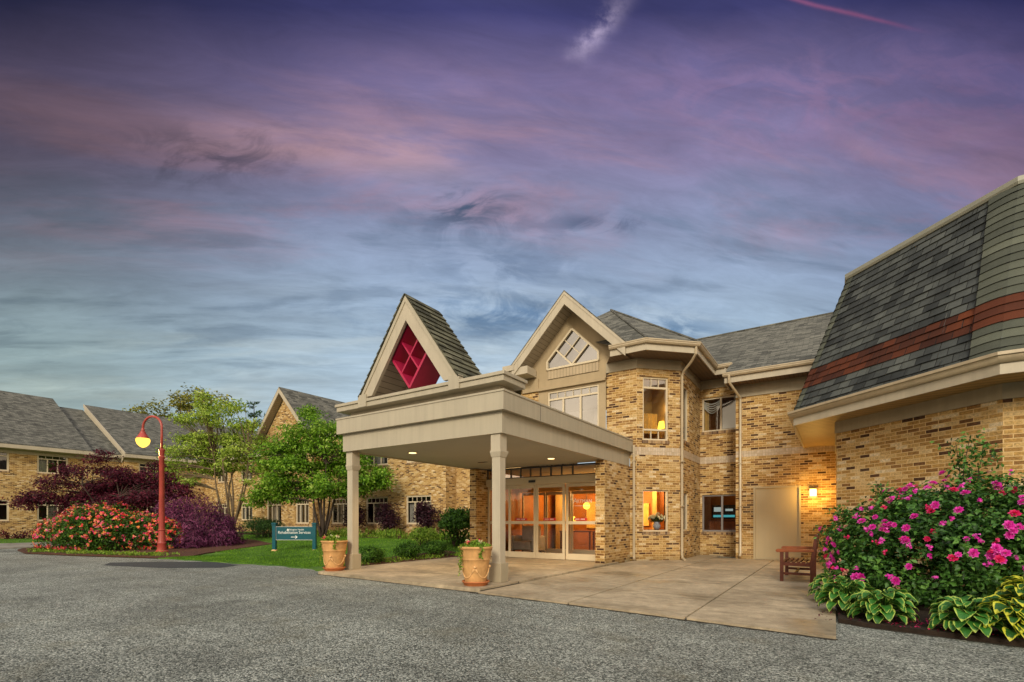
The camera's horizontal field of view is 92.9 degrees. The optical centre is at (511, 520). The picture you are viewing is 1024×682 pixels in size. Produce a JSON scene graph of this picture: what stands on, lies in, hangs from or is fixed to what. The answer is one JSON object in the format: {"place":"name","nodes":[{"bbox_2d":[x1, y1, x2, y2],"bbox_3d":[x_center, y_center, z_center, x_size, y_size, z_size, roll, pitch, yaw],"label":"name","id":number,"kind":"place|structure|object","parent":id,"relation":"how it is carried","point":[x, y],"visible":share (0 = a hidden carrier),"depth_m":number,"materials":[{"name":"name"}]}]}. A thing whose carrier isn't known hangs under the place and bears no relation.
{"place":"outdoors","nodes":[
{"label":"outdoors","id":0,"kind":"place"},
{"bbox_2d":[0,542,68,548],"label":"path","id":1,"kind":"structure","parent":0,"point":[13,545],"depth_m":22.12,"materials":[{"name":"concrete"}]},
{"bbox_2d":[0,531,469,570],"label":"lawn","id":2,"kind":"structure","parent":0,"point":[318,568],"depth_m":17.00,"materials":[{"name":"green plant"}]},
{"bbox_2d":[0,528,40,538],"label":"border plants","id":3,"kind":"object","parent":2,"relation":"on","point":[16,535],"visible":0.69,"depth_m":30.58,"materials":[{"name":"brown plant"}]},
{"bbox_2d":[0,448,204,542],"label":"maple tree","id":4,"kind":"object","parent":2,"relation":"on","point":[137,490],"visible":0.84,"depth_m":23.87,"materials":[{"name":"purple plant"}]},
{"bbox_2d":[17,539,271,557],"bbox_3d":[-14.059,1.042,19.678,10.800,0.276,7.580,0,0,34],"label":"planting bed","id":5,"kind":"object","parent":2,"relation":"on","point":[189,551],"visible":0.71,"depth_m":17.85,"materials":[{"name":"brown soil"}]},
{"bbox_2d":[29,500,184,550],"bbox_3d":[-15.436,0.211,18.490,5.752,1.959,2.600,0,0,-7],"label":"flowering shrub","id":6,"kind":"object","parent":5,"relation":"on","point":[89,525],"visible":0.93,"depth_m":18.07,"materials":[{"name":"red plant"}]},
{"bbox_2d":[135,415,168,551],"bbox_3d":[-12.896,-1.298,17.449,1.214,4.917,0.428,0,0,10],"label":"street lamp","id":7,"kind":"object","parent":5,"relation":"on","point":[142,439],"visible":0.98,"depth_m":17.32,"materials":[{"name":"metal"}]},
{"bbox_2d":[140,491,247,548],"bbox_3d":[-13.465,-0.023,20.320,4.611,2.344,3.601,0,0,34],"label":"laceleaf maple","id":8,"kind":"object","parent":5,"relation":"on","point":[198,532],"visible":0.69,"depth_m":19.64,"materials":[{"name":"purple plant"}]},
{"bbox_2d":[146,389,275,526],"bbox_3d":[-17.158,-3.220,27.916,6.706,8.336,4.021,0,0,3],"label":"dogwood tree","id":9,"kind":"object","parent":2,"relation":"on","point":[208,443],"visible":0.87,"depth_m":27.46,"materials":[{"name":"green plant"}]},
{"bbox_2d":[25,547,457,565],"bbox_3d":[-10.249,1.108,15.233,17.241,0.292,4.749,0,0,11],"label":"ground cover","id":10,"kind":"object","parent":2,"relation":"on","point":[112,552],"visible":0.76,"depth_m":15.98,"materials":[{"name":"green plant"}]},
{"bbox_2d":[239,515,285,538],"bbox_3d":[-12.408,0.347,24.257,2.907,1.238,1.863,0,0,34],"label":"yew shrub","id":11,"kind":"object","parent":2,"relation":"on","point":[259,526],"visible":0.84,"depth_m":23.88,"materials":[{"name":"green plant"}]},
{"bbox_2d":[271,523,317,550],"bbox_3d":[-7.821,0.630,17.502,1.660,1.080,0.209,0,0,0],"label":"direction sign","id":12,"kind":"object","parent":2,"relation":"on","point":[294,532],"visible":1,"depth_m":17.48,"materials":[{"name":"metal"}]},
{"bbox_2d":[237,403,398,537],"bbox_3d":[-9.178,-2.239,23.044,6.531,6.366,5.401,0,0,34],"label":"dogwood tree","id":13,"kind":"object","parent":2,"relation":"on","point":[320,484],"visible":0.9,"depth_m":22.52,"materials":[{"name":"green plant"}]},
{"bbox_2d":[238,533,469,539],"bbox_3d":[-9.192,0.793,25.377,17.400,0.025,2.300,0,0,34],"label":"planting bed","id":14,"kind":"object","parent":2,"relation":"on","point":[399,537],"visible":0.03,"depth_m":22.56,"materials":[{"name":"brown soil"}]},
{"bbox_2d":[341,503,369,527],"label":"plum shrub","id":15,"kind":"object","parent":14,"relation":"on","point":[361,515],"visible":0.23,"depth_m":24.35,"materials":[{"name":"purple plant"}]},
{"bbox_2d":[372,501,401,530],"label":"plum shrub","id":16,"kind":"object","parent":14,"relation":"on","point":[387,518],"visible":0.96,"depth_m":23.30,"materials":[{"name":"purple plant"}]},
{"bbox_2d":[317,526,469,539],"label":"perennials","id":17,"kind":"object","parent":14,"relation":"on","point":[390,533],"visible":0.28,"depth_m":22.16,"materials":[{"name":"green plant"}]},
{"bbox_2d":[409,499,440,530],"bbox_3d":[-3.942,-0.083,22.222,1.679,1.918,1.446,0,0,34],"label":"plum shrub","id":18,"kind":"object","parent":14,"relation":"on","point":[429,512],"visible":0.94,"depth_m":21.90,"materials":[{"name":"purple plant"}]},
{"bbox_2d":[324,551,458,566],"bbox_3d":[-3.192,1.095,13.917,1.080,0.170,5.150,0,0,34],"label":"planting bed","id":19,"kind":"object","parent":2,"relation":"on","point":[404,560],"visible":0.29,"depth_m":14.02,"materials":[{"name":"brown soil"}]},
{"bbox_2d":[359,545,386,562],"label":"boxwood shrub","id":20,"kind":"object","parent":19,"relation":"on","point":[370,553],"visible":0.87,"depth_m":12.71,"materials":[{"name":"green plant"}]},
{"bbox_2d":[392,541,423,557],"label":"boxwood shrub","id":21,"kind":"object","parent":19,"relation":"on","point":[408,549],"visible":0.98,"depth_m":13.90,"materials":[{"name":"green plant"}]},
{"bbox_2d":[421,540,446,554],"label":"boxwood shrub","id":22,"kind":"object","parent":19,"relation":"on","point":[434,547],"visible":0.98,"depth_m":14.78,"materials":[{"name":"green plant"}]},
{"bbox_2d":[407,526,440,545],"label":"spirea shrub","id":23,"kind":"object","parent":2,"relation":"on","point":[422,535],"visible":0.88,"depth_m":17.05,"materials":[{"name":"green plant"}]},
{"bbox_2d":[437,506,469,546],"bbox_3d":[-2.085,0.219,17.554,1.740,1.478,1.417,0,0,34],"label":"viburnum shrub","id":24,"kind":"object","parent":2,"relation":"on","point":[454,522],"visible":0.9,"depth_m":17.29,"materials":[{"name":"green plant"}]},
{"bbox_2d":[318,556,618,591],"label":"canopy pavement","id":25,"kind":"structure","parent":0,"point":[443,573],"depth_m":10.76,"materials":[{"name":"concrete"}]},
{"bbox_2d":[318,534,347,570],"bbox_3d":[-4.052,0.724,10.987,0.681,0.819,0.638,0,0,34],"label":"flower pot","id":26,"kind":"object","parent":25,"relation":"on","point":[334,547],"visible":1,"depth_m":10.80,"materials":[{"name":"ceramic"}]},
{"bbox_2d":[456,539,492,586],"bbox_3d":[-0.675,0.732,8.514,0.668,0.804,0.641,0,0,34],"label":"flower pot","id":27,"kind":"object","parent":25,"relation":"on","point":[474,556],"visible":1,"depth_m":8.32,"materials":[{"name":"ceramic"}]},
{"bbox_2d":[335,293,632,582],"bbox_3d":[-0.275,-1.752,12.660,4.730,5.771,6.666,0,0,34],"label":"entrance canopy","id":28,"kind":"object","parent":25,"relation":"on","point":[467,415],"visible":0.99,"depth_m":10.15,"materials":[{"name":"paint"}]},
{"bbox_2d":[480,580,519,590],"bbox_3d":[-0.371,1.153,8.662,0.495,0.034,1.220,0,0,34],"label":"slab gap","id":29,"kind":"object","parent":25,"relation":"on","point":[500,586],"visible":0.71,"depth_m":8.54,"materials":[{"name":"concrete"}]},
{"bbox_2d":[0,548,1023,681],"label":"asphalt","id":30,"kind":"structure","parent":0,"point":[64,618],"depth_m":4.89,"materials":[{"name":"grey asphalt"}]},
{"bbox_2d":[0,390,256,538],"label":"wing","id":31,"kind":"structure","parent":30,"relation":"on","point":[38,434],"depth_m":34.49,"materials":[{"name":"beige brick"}]},
{"bbox_2d":[0,452,9,472],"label":"window","id":32,"kind":"structure","parent":31,"relation":"in","point":[4,457],"depth_m":30.95,"materials":[{"name":"beige glass"}]},
{"bbox_2d":[0,499,9,522],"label":"window","id":33,"kind":"structure","parent":31,"relation":"in","point":[4,509],"depth_m":30.95,"materials":[{"name":"beige glass"}]},
{"bbox_2d":[37,501,66,521],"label":"window","id":34,"kind":"structure","parent":31,"relation":"in","point":[41,512],"depth_m":32.59,"materials":[{"name":"glass"}]},
{"bbox_2d":[37,455,67,475],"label":"window","id":35,"kind":"structure","parent":31,"relation":"in","point":[42,461],"depth_m":32.58,"materials":[{"name":"glass"}]},
{"bbox_2d":[139,463,157,478],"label":"window","id":36,"kind":"structure","parent":31,"relation":"in","point":[142,465],"depth_m":36.90,"materials":[{"name":"glass"}]},
{"bbox_2d":[139,505,157,517],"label":"window","id":37,"kind":"structure","parent":31,"relation":"in","point":[153,505],"depth_m":37.34,"materials":[{"name":"glass"}]},
{"bbox_2d":[105,562,236,567],"bbox_3d":[-9.221,1.195,13.283,4.220,0.004,1.752,0,0,19],"label":"asphalt patch","id":38,"kind":"object","parent":30,"relation":"on","point":[180,564],"visible":1,"depth_m":13.11,"materials":[{"name":"black asphalt"}]},
{"bbox_2d":[202,387,455,535],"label":"gabled wing","id":39,"kind":"structure","parent":30,"relation":"on","point":[435,484],"depth_m":27.73,"materials":[{"name":"beige brick"}]},
{"bbox_2d":[217,470,227,483],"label":"window","id":40,"kind":"structure","parent":39,"relation":"in","point":[221,480],"depth_m":38.73,"materials":[{"name":"beige glass"}]},
{"bbox_2d":[218,504,227,515],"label":"window","id":41,"kind":"structure","parent":39,"relation":"in","point":[223,505],"depth_m":38.58,"materials":[{"name":"beige glass"}]},
{"bbox_2d":[241,503,251,520],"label":"window","id":42,"kind":"structure","parent":39,"relation":"in","point":[246,511],"depth_m":36.98,"materials":[{"name":"beige glass"}]},
{"bbox_2d":[241,466,252,481],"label":"window","id":43,"kind":"structure","parent":39,"relation":"in","point":[250,477],"depth_m":36.81,"materials":[{"name":"beige glass"}]},
{"bbox_2d":[267,501,280,524],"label":"window","id":44,"kind":"structure","parent":39,"relation":"in","point":[274,512],"depth_m":30.30,"materials":[{"name":"beige glass"}]},
{"bbox_2d":[295,501,308,524],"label":"window","id":45,"kind":"structure","parent":39,"relation":"in","point":[302,510],"depth_m":28.81,"materials":[{"name":"beige glass"}]},
{"bbox_2d":[331,498,346,525],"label":"window","id":46,"kind":"structure","parent":39,"relation":"in","point":[339,506],"depth_m":27.37,"materials":[{"name":"clear glass"}]},
{"bbox_2d":[365,496,387,525],"bbox_3d":[-6.921,-0.463,25.634,1.760,1.515,0.587,0,0,34],"label":"window","id":47,"kind":"structure","parent":39,"relation":"in","point":[374,502],"depth_m":25.78,"materials":[{"name":"clear glass"}]},
{"bbox_2d":[366,456,387,467],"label":"window","id":48,"kind":"structure","parent":39,"relation":"in","point":[383,461],"depth_m":25.56,"materials":[{"name":"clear glass"}]},
{"bbox_2d":[405,461,420,464],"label":"window","id":49,"kind":"structure","parent":39,"relation":"in","point":[408,462],"depth_m":24.02,"materials":[{"name":"beige glass"}]},
{"bbox_2d":[405,495,430,525],"bbox_3d":[-4.422,-0.463,23.974,1.760,1.515,0.587,0,0,34],"label":"window","id":50,"kind":"structure","parent":39,"relation":"in","point":[411,500],"depth_m":24.22,"materials":[{"name":"clear glass"}]},
{"bbox_2d":[318,574,1023,647],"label":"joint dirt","id":51,"kind":"structure","parent":30,"relation":"on","point":[710,623],"depth_m":5.61,"materials":[{"name":"brown soil"}]},
{"bbox_2d":[456,290,962,563],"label":"brick building","id":52,"kind":"structure","parent":30,"relation":"on","point":[721,405],"depth_m":14.61,"materials":[{"name":"brick"}]},
{"bbox_2d":[488,486,507,556],"bbox_3d":[-0.396,0.037,15.216,0.872,2.175,0.044,0,0,34],"label":"sliding door","id":53,"kind":"structure","parent":52,"relation":"in","point":[506,487],"depth_m":15.40,"materials":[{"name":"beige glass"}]},
{"bbox_2d":[508,485,535,557],"bbox_3d":[0.307,0.037,14.683,0.972,2.175,0.044,0,0,34],"label":"sliding door","id":54,"kind":"structure","parent":52,"relation":"in","point":[517,520],"depth_m":14.71,"materials":[{"name":"beige glass"}]},
{"bbox_2d":[511,525,544,551],"bbox_3d":[0.510,0.655,16.218,1.000,0.950,0.680,0,0,34],"label":"armchair","id":55,"kind":"object","parent":52,"relation":"on","point":[524,541],"visible":0.79,"depth_m":16.15,"materials":[{"name":"fabric"}]},
{"bbox_2d":[522,492,545,552],"bbox_3d":[0.749,0.088,16.731,0.930,2.075,0.044,0,0,34],"label":"inner door","id":56,"kind":"structure","parent":52,"relation":"in","point":[540,493],"depth_m":16.54,"materials":[{"name":"beige glass"}]},
{"bbox_2d":[536,483,564,559],"bbox_3d":[1.115,0.037,14.147,0.952,2.175,0.044,0,0,34],"label":"sliding door","id":57,"kind":"structure","parent":52,"relation":"in","point":[541,555],"depth_m":14.12,"materials":[{"name":"beige glass"}]},
{"bbox_2d":[546,491,570,553],"bbox_3d":[1.540,0.088,16.205,0.930,2.075,0.044,0,0,34],"label":"inner door","id":58,"kind":"structure","parent":52,"relation":"in","point":[548,550],"depth_m":16.22,"materials":[{"name":"beige glass"}]},
{"bbox_2d":[546,328,599,370],"bbox_3d":[1.983,-5.391,15.327,1.820,1.181,0.472,0,0,34],"label":"window","id":59,"kind":"structure","parent":52,"relation":"in","point":[573,350],"depth_m":15.18,"materials":[{"name":"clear glass"}]},
{"bbox_2d":[548,384,598,425],"bbox_3d":[2.041,-3.335,15.414,1.760,1.570,0.524,0,0,34],"label":"window","id":60,"kind":"structure","parent":52,"relation":"in","point":[582,403],"depth_m":15.11,"materials":[{"name":"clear glass"}]},
{"bbox_2d":[559,531,594,549],"bbox_3d":[2.275,0.750,16.977,1.200,0.760,0.400,0,0,34],"label":"console table","id":61,"kind":"object","parent":52,"relation":"on","point":[579,531],"visible":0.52,"depth_m":16.80,"materials":[{"name":"brown wood"}]},
{"bbox_2d":[566,482,594,560],"bbox_3d":[2.024,0.037,13.609,1.142,2.175,0.044,0,0,34],"label":"sliding door","id":62,"kind":"structure","parent":52,"relation":"in","point":[587,557],"depth_m":13.76,"materials":[{"name":"beige glass"}]},
{"bbox_2d":[571,490,594,554],"bbox_3d":[2.331,0.088,15.680,0.930,2.075,0.044,0,0,34],"label":"inner door","id":63,"kind":"structure","parent":52,"relation":"in","point":[573,551],"depth_m":15.81,"materials":[{"name":"beige glass"}]},
{"bbox_2d":[583,482,589,508],"bbox_3d":[2.504,-0.948,16.345,0.230,1.165,0.230,0,0,34],"label":"globe pendant","id":64,"kind":"object","parent":52,"relation":"hanging from","point":[586,507],"visible":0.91,"depth_m":16.28,"materials":[{"name":"yellow glass"}]},
{"bbox_2d":[642,377,669,443],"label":"window","id":65,"kind":"structure","parent":52,"relation":"in","point":[655,390],"depth_m":14.74,"materials":[{"name":"clear glass"}]},
{"bbox_2d":[642,490,669,534],"bbox_3d":[4.183,-0.228,14.243,0.870,1.305,0.137,0,0,-11],"label":"window","id":66,"kind":"structure","parent":52,"relation":"in","point":[645,532],"depth_m":14.27,"materials":[{"name":"beige glass"}]},
{"bbox_2d":[648,512,664,529],"bbox_3d":[4.305,0.017,14.436,0.510,0.523,0.439,0,0,-10],"label":"flower vase","id":67,"kind":"object","parent":52,"relation":"on","point":[656,519],"visible":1,"depth_m":14.38,"materials":[{"name":"white ceramic"}]},
{"bbox_2d":[658,421,664,438],"bbox_3d":[4.506,-2.710,14.607,0.270,0.500,0.266,0,0,34],"label":"table lamp","id":68,"kind":"object","parent":52,"relation":"in","point":[661,425],"visible":0.79,"depth_m":14.54,"materials":[{"name":"ceramic"}]},
{"bbox_2d":[664,491,689,533],"bbox_3d":[5.101,-0.228,15.052,0.587,1.305,0.740,0,0,34],"label":"window","id":69,"kind":"structure","parent":52,"relation":"in","point":[685,531],"depth_m":15.18,"materials":[{"name":"beige glass"}]},
{"bbox_2d":[683,386,689,445],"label":"window","id":70,"kind":"structure","parent":52,"relation":"in","point":[684,388],"depth_m":15.19,"materials":[{"name":"beige glass"}]},
{"bbox_2d":[701,395,735,434],"bbox_3d":[7.140,-3.487,16.502,1.190,1.225,0.937,0,0,34],"label":"window","id":71,"kind":"structure","parent":52,"relation":"in","point":[710,422],"depth_m":16.53,"materials":[{"name":"clear glass"}]},
{"bbox_2d":[701,494,735,534],"bbox_3d":[6.919,-0.187,16.169,1.190,1.325,0.137,0,0,34],"label":"window","id":72,"kind":"structure","parent":52,"relation":"in","point":[719,532],"depth_m":16.14,"materials":[{"name":"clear glass"}]},
{"bbox_2d":[709,520,735,529],"bbox_3d":[7.692,0.550,17.631,1.000,1.120,0.415,0,0,34],"label":"tv stand","id":73,"kind":"object","parent":52,"relation":"in","point":[727,524],"visible":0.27,"depth_m":17.45,"materials":[{"name":"brown wood"}]},
{"bbox_2d":[710,522,735,529],"bbox_3d":[7.582,0.550,17.465,0.920,1.000,0.015,0,0,34],"label":"desk","id":74,"kind":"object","parent":73,"relation":"in","point":[713,525],"depth_m":17.45,"materials":[{"name":"brown wood"}]},
{"bbox_2d":[712,505,735,518],"bbox_3d":[7.668,-0.300,17.594,0.840,0.500,0.064,0,0,34],"label":"television","id":75,"kind":"object","parent":73,"relation":"on","point":[729,511],"visible":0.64,"depth_m":17.55,"materials":[{"name":"black plastic"}]},
{"bbox_2d":[755,487,798,559],"bbox_3d":[7.797,0.110,14.329,1.130,2.120,0.040,0,0,34],"label":"door","id":76,"kind":"structure","parent":52,"relation":"in","point":[776,509],"depth_m":14.33,"materials":[{"name":"paint"}]},
{"bbox_2d":[810,488,816,495],"bbox_3d":[8.482,-0.790,13.706,0.170,0.220,0.180,0,0,34],"label":"wall lamp","id":77,"kind":"object","parent":52,"relation":"attached to","point":[813,491],"visible":1,"depth_m":13.64,"materials":[{"name":"glass"}]},
{"bbox_2d":[787,175,1023,586],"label":"mansard building","id":78,"kind":"structure","parent":30,"relation":"on","point":[964,266],"depth_m":8.32,"materials":[{"name":"brick"}]},
{"bbox_2d":[836,587,1023,646],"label":"corner bed","id":79,"kind":"object","parent":30,"relation":"on","point":[925,615],"visible":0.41,"depth_m":5.27,"materials":[{"name":"soil"}]},
{"bbox_2d":[807,570,854,601],"bbox_3d":[4.604,0.930,6.965,0.637,0.468,0.610,0,0,1],"label":"hosta plant","id":80,"kind":"object","parent":79,"relation":"on","point":[815,583],"visible":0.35,"depth_m":6.97,"materials":[{"name":"green plant"}]},
{"bbox_2d":[816,575,878,611],"bbox_3d":[4.243,0.937,6.150,0.673,0.453,0.695,0,0,34],"label":"hosta plant","id":81,"kind":"object","parent":79,"relation":"on","point":[844,603],"visible":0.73,"depth_m":6.06,"materials":[{"name":"green plant"}]},
{"bbox_2d":[846,587,919,624],"bbox_3d":[4.258,0.977,5.591,0.692,0.403,0.661,0,0,34],"label":"hosta plant","id":82,"kind":"object","parent":79,"relation":"on","point":[878,612],"visible":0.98,"depth_m":5.47,"materials":[{"name":"green plant"}]},
{"bbox_2d":[812,428,1023,613],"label":"rose bush","id":83,"kind":"object","parent":79,"relation":"on","point":[984,556],"visible":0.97,"depth_m":6.30,"materials":[{"name":"green plant"}]},
{"bbox_2d":[883,616,1004,635],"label":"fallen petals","id":84,"kind":"object","parent":79,"relation":"on","point":[928,623],"visible":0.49,"depth_m":5.33,"materials":[{"name":"plant"}]},
{"bbox_2d":[927,595,1008,637],"bbox_3d":[4.718,0.992,5.037,0.655,0.402,0.662,0,0,-11],"label":"hosta plant","id":85,"kind":"object","parent":79,"relation":"on","point":[965,623],"visible":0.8,"depth_m":4.92,"materials":[{"name":"green plant"}]},
{"bbox_2d":[972,595,1023,640],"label":"hosta plant","id":86,"kind":"object","parent":79,"relation":"on","point":[1014,622],"visible":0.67,"depth_m":4.72,"materials":[{"name":"yellow plant"}]},
{"bbox_2d":[993,575,1023,614],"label":"hosta plant","id":87,"kind":"object","parent":79,"relation":"on","point":[1004,592],"visible":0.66,"depth_m":5.27,"materials":[{"name":"yellow plant"}]},
{"bbox_2d":[0,0,1023,463],"label":"sky","id":88,"kind":"structure","parent":0,"point":[243,199],"materials":[{"name":"blue"}]},
{"bbox_2d":[478,555,835,638],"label":"pavement","id":89,"kind":"structure","parent":0,"point":[752,593],"depth_m":7.88,"materials":[{"name":"concrete"}]},
{"bbox_2d":[776,533,819,582],"bbox_3d":[5.729,0.720,9.725,0.700,0.900,1.260,0,0,34],"label":"garden bench","id":90,"kind":"object","parent":89,"relation":"on","point":[810,563],"visible":0.97,"depth_m":9.34,"materials":[{"name":"brown wood"}]},
{"bbox_2d":[815,605,1023,638],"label":"leaf litter","id":91,"kind":"object","parent":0,"point":[890,621],"visible":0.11,"depth_m":5.65,"materials":[{"name":"brown plant"}]},
{"label":"ground","id":92,"kind":"structure","parent":0,"visible":0},
{"bbox_2d":[122,397,172,417],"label":"tree","id":93,"kind":"object","parent":92,"relation":"on","point":[136,409],"visible":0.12,"depth_m":64.78,"materials":[{"name":"green plant"}]},
{"bbox_2d":[164,382,235,424],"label":"tree","id":94,"kind":"object","parent":92,"relation":"on","point":[182,405],"visible":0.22,"depth_m":62.03,"materials":[{"name":"green plant"}]},
{"bbox_2d":[234,401,264,427],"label":"conifer tree","id":95,"kind":"object","parent":92,"relation":"on","point":[251,415],"visible":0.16,"depth_m":57.85,"materials":[{"name":"green plant"}]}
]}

